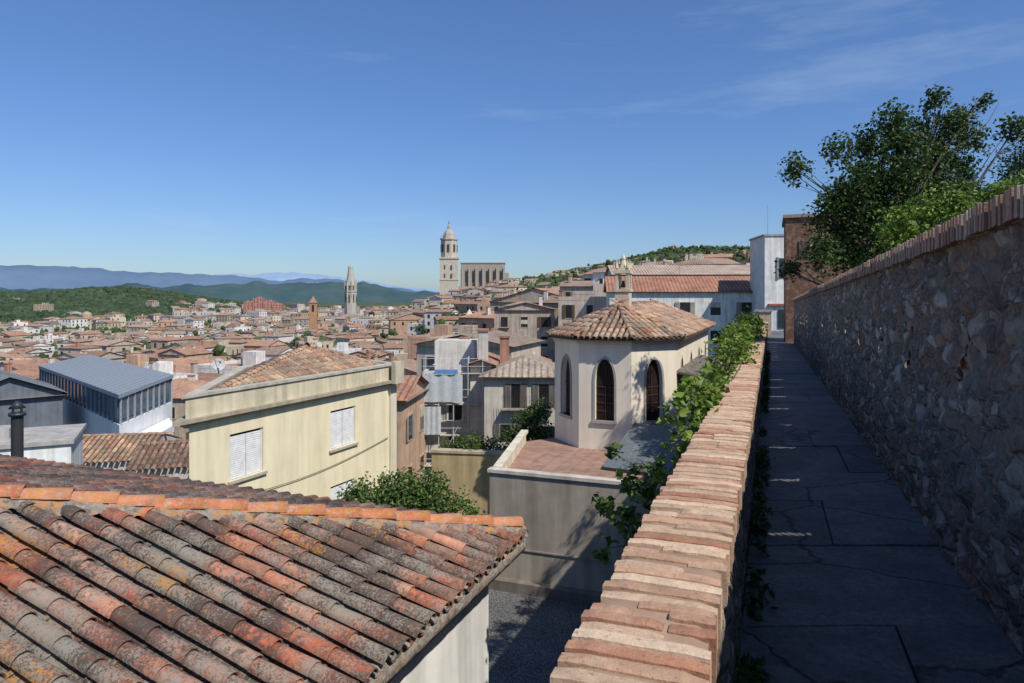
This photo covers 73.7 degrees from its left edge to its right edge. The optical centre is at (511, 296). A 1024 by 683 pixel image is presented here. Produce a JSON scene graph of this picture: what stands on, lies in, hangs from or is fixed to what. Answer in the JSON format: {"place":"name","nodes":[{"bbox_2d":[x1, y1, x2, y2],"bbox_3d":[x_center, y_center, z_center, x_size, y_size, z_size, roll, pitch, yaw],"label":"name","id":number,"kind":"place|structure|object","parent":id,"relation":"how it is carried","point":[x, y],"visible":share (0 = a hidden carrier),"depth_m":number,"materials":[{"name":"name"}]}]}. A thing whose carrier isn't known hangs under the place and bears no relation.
{"place":"outdoors","nodes":[
{"label":"outdoors","id":0,"kind":"place"},
{"bbox_2d":[0,265,418,291],"bbox_3d":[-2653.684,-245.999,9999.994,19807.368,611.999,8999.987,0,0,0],"label":"mountain range","id":1,"kind":"structure","parent":0,"point":[29,277],"depth_m":10201.12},
{"bbox_2d":[0,281,439,302],"bbox_3d":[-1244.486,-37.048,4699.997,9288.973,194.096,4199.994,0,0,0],"label":"wooded hill","id":2,"kind":"structure","parent":0,"point":[330,291],"depth_m":5173.84,"materials":[{"name":"green plant"}]},
{"bbox_2d":[215,272,439,291],"bbox_3d":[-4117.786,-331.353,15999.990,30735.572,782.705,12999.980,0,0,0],"label":"mountain range","id":3,"kind":"structure","parent":0,"point":[277,276],"depth_m":19478.43,"materials":[{"name":"blue"}]},
{"bbox_2d":[0,0,1023,289],"label":"sky","id":4,"kind":"structure","parent":0,"point":[209,137],"materials":[{"name":"blue"}]},
{"bbox_2d":[489,589,590,682],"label":"gravel lane","id":5,"kind":"structure","parent":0,"point":[530,637],"depth_m":16.13,"materials":[{"name":"grey gravel"}]},
{"bbox_2d":[281,254,875,508],"bbox_3d":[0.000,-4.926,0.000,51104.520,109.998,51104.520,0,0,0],"label":"ground","id":6,"kind":"structure","parent":0,"point":[360,304],"depth_m":4025.82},
{"bbox_2d":[8,401,26,456],"bbox_3d":[-12.900,5.360,17.800,0.397,5.280,0.397,0,0,0],"label":"metal chimney flue","id":7,"kind":"object","parent":6,"relation":"on","point":[17,433],"visible":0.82,"depth_m":17.69,"materials":[{"name":"grey metal"}]},
{"bbox_2d":[3,359,38,379],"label":"town house","id":8,"kind":"structure","parent":6,"relation":"on","point":[32,373],"depth_m":105.82,"materials":[{"name":"tile"}]},
{"bbox_2d":[0,355,59,370],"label":"town house","id":9,"kind":"structure","parent":6,"relation":"on","point":[25,364],"depth_m":118.84,"materials":[{"name":"paint"}]},
{"bbox_2d":[0,370,68,427],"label":"slate roof house","id":10,"kind":"structure","parent":6,"relation":"on","point":[42,401],"depth_m":45.94,"materials":[{"name":"paint"}]},
{"bbox_2d":[0,423,85,464],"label":"white rendered outbuilding","id":11,"kind":"structure","parent":6,"relation":"on","point":[60,443],"depth_m":23.79,"materials":[{"name":"paint"}]},
{"bbox_2d":[79,351,125,362],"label":"town house","id":12,"kind":"structure","parent":6,"relation":"on","point":[113,356],"depth_m":195.72,"materials":[{"name":"paint"}]},
{"bbox_2d":[38,355,173,434],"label":"modern grey building","id":13,"kind":"structure","parent":6,"relation":"on","point":[105,396],"depth_m":48.77,"materials":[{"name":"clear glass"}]},
{"bbox_2d":[83,432,181,469],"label":"tile roof house","id":14,"kind":"structure","parent":6,"relation":"on","point":[115,451],"depth_m":31.42,"materials":[{"name":"tile"}]},
{"bbox_2d":[126,353,148,367],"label":"town house","id":15,"kind":"structure","parent":6,"relation":"on","point":[139,359],"depth_m":124.27,"materials":[{"name":"paint"}]},
{"bbox_2d":[124,439,188,478],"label":"tile roof house","id":16,"kind":"structure","parent":6,"relation":"on","point":[169,458],"depth_m":28.28,"materials":[{"name":"tile"}]},
{"bbox_2d":[145,361,197,379],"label":"town house","id":17,"kind":"structure","parent":6,"relation":"on","point":[165,366],"depth_m":97.87,"materials":[{"name":"paint"}]},
{"bbox_2d":[0,285,366,322],"bbox_3d":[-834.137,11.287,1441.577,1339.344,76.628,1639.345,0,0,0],"label":"distant forest","id":18,"kind":"object","parent":6,"relation":"on","point":[129,301],"visible":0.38,"depth_m":1108.32,"materials":[{"name":"green plant"}]},
{"bbox_2d":[154,356,213,372],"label":"town house","id":19,"kind":"structure","parent":6,"relation":"on","point":[182,364],"depth_m":134.04,"materials":[{"name":"paint"}]},
{"bbox_2d":[172,374,209,439],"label":"town house","id":20,"kind":"structure","parent":6,"relation":"on","point":[181,387],"depth_m":85.80,"materials":[{"name":"paint"}]},
{"bbox_2d":[173,358,223,380],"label":"town house","id":21,"kind":"structure","parent":6,"relation":"on","point":[207,376],"depth_m":107.16,"materials":[{"name":"paint"}]},
{"bbox_2d":[197,350,264,373],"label":"town house","id":22,"kind":"structure","parent":6,"relation":"on","point":[250,357],"depth_m":117.95,"materials":[{"name":"paint"}]},
{"bbox_2d":[243,300,252,313],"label":"red apartment block","id":23,"kind":"structure","parent":6,"relation":"on","point":[247,305],"depth_m":931.95,"materials":[{"name":"paint"}]},
{"bbox_2d":[253,297,264,309],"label":"red apartment block","id":24,"kind":"structure","parent":6,"relation":"on","point":[258,303],"depth_m":932.15,"materials":[{"name":"brick"}]},
{"bbox_2d":[263,300,274,309],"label":"red apartment block","id":25,"kind":"structure","parent":6,"relation":"on","point":[267,305],"depth_m":932.11,"materials":[{"name":"brick"}]},
{"bbox_2d":[272,304,283,310],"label":"red apartment block","id":26,"kind":"structure","parent":6,"relation":"on","point":[277,306],"depth_m":932.27,"materials":[{"name":"paint"}]},
{"bbox_2d":[189,384,396,500],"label":"walls","id":27,"kind":"structure","parent":6,"relation":"on","point":[295,441],"depth_m":25.33,"materials":[{"name":"paint"}]},
{"bbox_2d":[172,360,403,427],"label":"cornice","id":28,"kind":"structure","parent":27,"relation":"attached to","point":[204,403],"depth_m":24.06,"materials":[{"name":"paint"}]},
{"bbox_2d":[212,358,224,376],"bbox_3d":[-11.881,3.246,27.606,0.433,1.482,0.429,0,0,0],"label":"satellite dish","id":29,"kind":"object","parent":28,"relation":"attached to","point":[218,364],"visible":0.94,"depth_m":27.68,"materials":[{"name":"white metal"}]},
{"bbox_2d":[210,341,381,389],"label":"clay roof tiles","id":30,"kind":"object","parent":28,"relation":"on","point":[307,358],"visible":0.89,"depth_m":27.10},
{"bbox_2d":[227,406,358,499],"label":"window shutters","id":31,"kind":"object","parent":27,"relation":"attached to","point":[347,420],"depth_m":23.22,"materials":[{"name":"white wood"}]},
{"bbox_2d":[265,437,388,489],"bbox_3d":[-7.492,6.398,25.400,0.018,0.486,10.002,0,0,24],"label":"facade cable","id":32,"kind":"object","parent":27,"relation":"attached to","point":[326,468],"visible":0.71,"depth_m":26.15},
{"bbox_2d":[308,296,317,328],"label":"brick bell tower","id":33,"kind":"structure","parent":6,"relation":"on","point":[313,312],"depth_m":447.62,"materials":[{"name":"brick"}]},
{"bbox_2d":[313,343,334,350],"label":"town house","id":34,"kind":"structure","parent":6,"relation":"on","point":[319,344],"depth_m":214.66,"materials":[{"name":"paint"}]},
{"bbox_2d":[344,266,356,316],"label":"gothic church spire","id":35,"kind":"structure","parent":6,"relation":"on","point":[350,290],"depth_m":845.34,"materials":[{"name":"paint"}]},
{"bbox_2d":[349,348,386,358],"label":"town house","id":36,"kind":"structure","parent":6,"relation":"on","point":[360,353],"depth_m":193.32,"materials":[{"name":"paint"}]},
{"bbox_2d":[361,349,379,358],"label":"town tree","id":37,"kind":"object","parent":6,"relation":"on","point":[371,354],"visible":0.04,"depth_m":157.26,"materials":[{"name":"green plant"}]},
{"bbox_2d":[0,251,745,362],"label":"distant town","id":38,"kind":"object","parent":6,"relation":"on","point":[176,344],"visible":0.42,"depth_m":309.75,"materials":[{"name":"paint"}]},
{"bbox_2d":[0,244,745,338],"bbox_3d":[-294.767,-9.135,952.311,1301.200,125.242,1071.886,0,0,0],"label":"distant town","id":39,"kind":"object","parent":6,"relation":"on","point":[229,317],"visible":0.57,"depth_m":691.68,"materials":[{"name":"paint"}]},
{"bbox_2d":[81,311,91,317],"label":"domed church","id":40,"kind":"structure","parent":39,"relation":"on","point":[86,314],"depth_m":696.23,"materials":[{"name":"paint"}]},
{"bbox_2d":[0,244,749,360],"bbox_3d":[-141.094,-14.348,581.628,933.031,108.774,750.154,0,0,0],"label":"distant trees","id":41,"kind":"object","parent":6,"relation":"on","point":[218,349],"visible":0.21,"depth_m":485.82,"materials":[{"name":"green plant"}]},
{"bbox_2d":[366,351,383,360],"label":"town house","id":42,"kind":"structure","parent":6,"relation":"on","point":[368,355],"depth_m":150.97,"materials":[{"name":"paint"}]},
{"bbox_2d":[372,355,393,361],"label":"town house","id":43,"kind":"structure","parent":6,"relation":"on","point":[391,358],"depth_m":138.06,"materials":[{"name":"paint"}]},
{"bbox_2d":[377,345,393,357],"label":"town house","id":44,"kind":"structure","parent":6,"relation":"on","point":[389,353],"depth_m":206.37,"materials":[{"name":"paint"}]},
{"bbox_2d":[394,353,407,360],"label":"town house","id":45,"kind":"structure","parent":6,"relation":"on","point":[402,356],"depth_m":147.98,"materials":[{"name":"paint"}]},
{"bbox_2d":[392,352,416,374],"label":"town house","id":46,"kind":"structure","parent":6,"relation":"on","point":[410,366],"depth_m":90.09,"materials":[{"name":"paint"}]},
{"bbox_2d":[335,463,486,514],"bbox_3d":[-2.698,6.715,18.013,4.118,4.580,2.177,0,0,0],"label":"garden tree","id":47,"kind":"object","parent":6,"relation":"on","point":[416,493],"visible":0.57,"depth_m":17.79,"materials":[{"name":"green plant"}]},
{"bbox_2d":[397,375,428,490],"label":"narrow town house","id":48,"kind":"structure","parent":6,"relation":"on","point":[411,439],"depth_m":40.74,"materials":[{"name":"paint"}]},
{"bbox_2d":[403,322,438,352],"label":"town house","id":49,"kind":"structure","parent":6,"relation":"on","point":[405,344],"depth_m":156.10,"materials":[{"name":"paint"}]},
{"bbox_2d":[412,324,429,334],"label":"town tree","id":50,"kind":"object","parent":6,"relation":"on","point":[423,329],"visible":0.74,"depth_m":284.84,"materials":[{"name":"green plant"}]},
{"bbox_2d":[408,318,457,358],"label":"town house","id":51,"kind":"structure","parent":6,"relation":"on","point":[442,329],"depth_m":131.09,"materials":[{"name":"paint"}]},
{"bbox_2d":[389,585,488,682],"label":"walls","id":52,"kind":"structure","parent":6,"relation":"on","point":[456,650],"depth_m":6.72,"materials":[{"name":"paint"}]},
{"bbox_2d":[0,454,528,682],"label":"clay roof tiles","id":53,"kind":"object","parent":52,"relation":"on","point":[111,595],"visible":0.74,"depth_m":5.22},
{"bbox_2d":[0,484,523,525],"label":"hip tiles","id":54,"kind":"object","parent":53,"relation":"on","point":[157,501],"visible":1,"depth_m":6.35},
{"bbox_2d":[0,497,527,536],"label":"hip mortar","id":55,"kind":"object","parent":53,"relation":"on","point":[55,506],"visible":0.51,"depth_m":6.25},
{"bbox_2d":[359,538,526,682],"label":"eave mortar","id":56,"kind":"object","parent":52,"relation":"on","point":[403,660],"visible":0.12,"depth_m":5.62,"materials":[{"name":"beige concrete"}]},
{"bbox_2d":[423,327,477,480],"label":"terraced white house","id":57,"kind":"structure","parent":6,"relation":"on","point":[463,347],"depth_m":46.08,"materials":[{"name":"paint"}]},
{"bbox_2d":[425,324,477,341],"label":"town house","id":58,"kind":"structure","parent":6,"relation":"on","point":[463,329],"depth_m":119.00,"materials":[{"name":"paint"}]},
{"bbox_2d":[422,356,483,466],"bbox_3d":[-3.800,8.450,44.577,4.000,9.100,1.090,0,0,0],"label":"scaffolding","id":59,"kind":"object","parent":6,"relation":"on","point":[445,389],"visible":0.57,"depth_m":44.14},
{"bbox_2d":[453,324,458,333],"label":"town house","id":60,"kind":"structure","parent":6,"relation":"on","point":[455,327],"depth_m":177.51,"materials":[{"name":"paint"}]},
{"bbox_2d":[430,448,504,514],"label":"garden wall","id":61,"kind":"structure","parent":6,"relation":"on","point":[468,468],"depth_m":26.97,"materials":[{"name":"paint"}]},
{"bbox_2d":[428,431,509,470],"bbox_3d":[-1.472,7.192,27.684,3.804,3.624,1.608,0,0,17],"label":"hedge shrub","id":62,"kind":"object","parent":6,"relation":"on","point":[456,444],"visible":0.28,"depth_m":27.56,"materials":[{"name":"green plant"}]},
{"bbox_2d":[439,223,508,294],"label":"cathedral","id":63,"kind":"structure","parent":6,"relation":"on","point":[475,274],"depth_m":647.25,"materials":[{"name":"stone"}]},
{"bbox_2d":[458,307,493,330],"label":"town house","id":64,"kind":"structure","parent":6,"relation":"on","point":[483,319],"depth_m":139.74,"materials":[{"name":"tile"}]},
{"bbox_2d":[415,330,544,376],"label":"town house","id":65,"kind":"structure","parent":6,"relation":"on","point":[520,345],"depth_m":63.26,"materials":[{"name":"paint"}]},
{"bbox_2d":[465,328,499,447],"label":"narrow house","id":66,"kind":"structure","parent":6,"relation":"on","point":[491,360],"depth_m":44.52,"materials":[{"name":"paint"}]},
{"bbox_2d":[504,295,528,306],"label":"town house","id":67,"kind":"structure","parent":6,"relation":"on","point":[517,299],"depth_m":149.31,"materials":[{"name":"paint"}]},
{"bbox_2d":[479,335,554,449],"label":"grey residence","id":68,"kind":"structure","parent":6,"relation":"on","point":[512,386],"depth_m":42.35,"materials":[{"name":"paint"}]},
{"bbox_2d":[489,288,558,310],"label":"town house","id":69,"kind":"structure","parent":6,"relation":"on","point":[531,294],"depth_m":158.90,"materials":[{"name":"paint"}]},
{"bbox_2d":[494,296,555,360],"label":"town house","id":70,"kind":"structure","parent":6,"relation":"on","point":[532,320],"depth_m":108.68,"materials":[{"name":"paint"}]},
{"bbox_2d":[498,397,554,445],"bbox_3d":[0.898,7.520,34.058,3.157,4.977,2.163,0,0,0],"label":"courtyard tree","id":71,"kind":"object","parent":6,"relation":"on","point":[535,432],"visible":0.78,"depth_m":33.70,"materials":[{"name":"green plant"}]},
{"bbox_2d":[529,284,563,353],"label":"town house","id":72,"kind":"structure","parent":6,"relation":"on","point":[551,301],"depth_m":122.64,"materials":[{"name":"paint"}]},
{"bbox_2d":[541,356,554,362],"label":"town house","id":73,"kind":"structure","parent":6,"relation":"on","point":[547,359],"depth_m":103.22,"materials":[{"name":"tile"}]},
{"bbox_2d":[550,286,559,290],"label":"town house","id":74,"kind":"structure","parent":6,"relation":"on","point":[557,288],"depth_m":185.26,"materials":[{"name":"paint"}]},
{"bbox_2d":[559,276,592,296],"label":"town house","id":75,"kind":"structure","parent":6,"relation":"on","point":[569,286],"depth_m":141.35,"materials":[{"name":"paint"}]},
{"bbox_2d":[558,284,605,325],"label":"town house","id":76,"kind":"structure","parent":6,"relation":"on","point":[570,309],"depth_m":104.25,"materials":[{"name":"paint"}]},
{"bbox_2d":[572,280,598,296],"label":"town house","id":77,"kind":"structure","parent":6,"relation":"on","point":[583,293],"depth_m":117.58,"materials":[{"name":"paint"}]},
{"bbox_2d":[582,265,606,280],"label":"town house","id":78,"kind":"structure","parent":6,"relation":"on","point":[587,276],"depth_m":180.14,"materials":[{"name":"paint"}]},
{"bbox_2d":[592,265,604,269],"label":"house","id":79,"kind":"structure","parent":6,"relation":"on","point":[598,267],"depth_m":450.38,"materials":[{"name":"paint"}]},
{"bbox_2d":[591,267,606,290],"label":"town house","id":80,"kind":"structure","parent":6,"relation":"on","point":[598,274],"depth_m":131.36,"materials":[{"name":"paint"}]},
{"bbox_2d":[487,355,731,605],"bbox_3d":[4.532,7.253,23.766,8.436,9.494,13.698,0,0,17],"label":"terrace annex","id":81,"kind":"object","parent":6,"relation":"on","point":[545,489],"visible":0.27,"depth_m":18.40,"materials":[{"name":"paint"}]},
{"bbox_2d":[545,254,715,449],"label":"octagonal apse chapel","id":82,"kind":"structure","parent":6,"relation":"on","point":[621,360],"depth_m":23.18,"materials":[{"name":"paint"}]},
{"bbox_2d":[631,258,666,264],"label":"town house","id":83,"kind":"structure","parent":6,"relation":"on","point":[651,263],"depth_m":163.98,"materials":[{"name":"paint"}]},
{"bbox_2d":[639,258,671,264],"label":"town house","id":84,"kind":"structure","parent":6,"relation":"on","point":[661,262],"depth_m":176.31,"materials":[{"name":"paint"}]},
{"bbox_2d":[550,322,767,682],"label":"brick topped parapet","id":85,"kind":"structure","parent":6,"relation":"on","point":[668,609],"depth_m":2.34,"materials":[{"name":"brick"}]},
{"bbox_2d":[588,442,667,564],"bbox_3d":[1.481,2.283,7.515,1.347,1.332,1.064,0,0,0],"label":"fig branch","id":86,"kind":"object","parent":85,"relation":"attached to","point":[629,516],"visible":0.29,"depth_m":7.37,"materials":[{"name":"green plant"}]},
{"bbox_2d":[649,307,768,485],"bbox_3d":[4.789,1.188,14.831,1.414,1.790,21.423,0,0,21],"label":"climbing vine","id":87,"kind":"object","parent":85,"relation":"attached to","point":[701,398],"visible":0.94,"depth_m":6.28,"materials":[{"name":"green plant"}]},
{"bbox_2d":[604,261,749,276],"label":"long residence","id":88,"kind":"structure","parent":6,"relation":"on","point":[643,269],"depth_m":93.51,"materials":[{"name":"paint"}]},
{"bbox_2d":[603,263,752,357],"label":"long white residence","id":89,"kind":"structure","parent":6,"relation":"on","point":[720,301],"depth_m":75.14,"materials":[{"name":"paint"}]},
{"bbox_2d":[669,254,720,264],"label":"town house","id":90,"kind":"structure","parent":6,"relation":"on","point":[694,261],"depth_m":124.14,"materials":[{"name":"paint"}]},
{"bbox_2d":[685,250,716,262],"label":"town house","id":91,"kind":"structure","parent":6,"relation":"on","point":[699,256],"depth_m":148.66,"materials":[{"name":"paint"}]},
{"bbox_2d":[703,246,733,259],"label":"town house","id":92,"kind":"structure","parent":6,"relation":"on","point":[728,256],"depth_m":183.21,"materials":[{"name":"paint"}]},
{"bbox_2d":[703,255,738,264],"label":"town house","id":93,"kind":"structure","parent":6,"relation":"on","point":[723,261],"depth_m":158.63,"materials":[{"name":"paint"}]},
{"bbox_2d":[727,252,749,264],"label":"town house","id":94,"kind":"structure","parent":6,"relation":"on","point":[747,258],"depth_m":113.99,"materials":[{"name":"paint"}]},
{"bbox_2d":[749,230,783,330],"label":"white tower block","id":95,"kind":"structure","parent":6,"relation":"on","point":[766,281],"depth_m":69.13,"materials":[{"name":"paint"}]},
{"bbox_2d":[782,212,869,342],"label":"brick tower","id":96,"kind":"structure","parent":6,"relation":"on","point":[795,241],"depth_m":38.00,"materials":[{"name":"brown brick"}]},
{"bbox_2d":[737,331,1023,682],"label":"rampart walkway","id":97,"kind":"structure","parent":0,"point":[862,577],"depth_m":4.65,"materials":[{"name":"grey stone"}]},
{"bbox_2d":[733,350,778,682],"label":"wall foot weeds","id":98,"kind":"object","parent":97,"relation":"on","point":[752,670],"depth_m":4.97,"materials":[{"name":"green plant"}]},
{"bbox_2d":[754,310,771,334],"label":"parapet end pier","id":99,"kind":"structure","parent":97,"relation":"on","point":[766,316],"depth_m":49.84,"materials":[{"name":"paint"}]},
{"bbox_2d":[794,221,1023,657],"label":"rubble stone wall","id":100,"kind":"structure","parent":97,"relation":"on","point":[917,365],"depth_m":4.92,"materials":[{"name":"grey stone"}]},
{"bbox_2d":[793,184,1023,301],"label":"brick capping","id":101,"kind":"object","parent":100,"relation":"on","point":[998,212],"visible":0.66,"depth_m":4.70,"materials":[{"name":"brown brick"}]},
{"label":"garden ground","id":102,"kind":"structure","parent":0,"visible":0},
{"bbox_2d":[774,84,1023,284],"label":"poplar tree","id":103,"kind":"object","parent":102,"relation":"on","point":[865,190],"visible":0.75,"depth_m":17.43,"materials":[{"name":"green plant"}]},
{"bbox_2d":[870,169,1023,253],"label":"bush","id":104,"kind":"object","parent":102,"relation":"on","point":[959,203],"visible":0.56,"depth_m":8.97,"materials":[{"name":"green plant"}]},
{"bbox_2d":[987,130,1023,190],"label":"pine tree","id":105,"kind":"object","parent":102,"relation":"on","point":[1016,165],"visible":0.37,"depth_m":20.68,"materials":[{"name":"green plant"}]}
]}

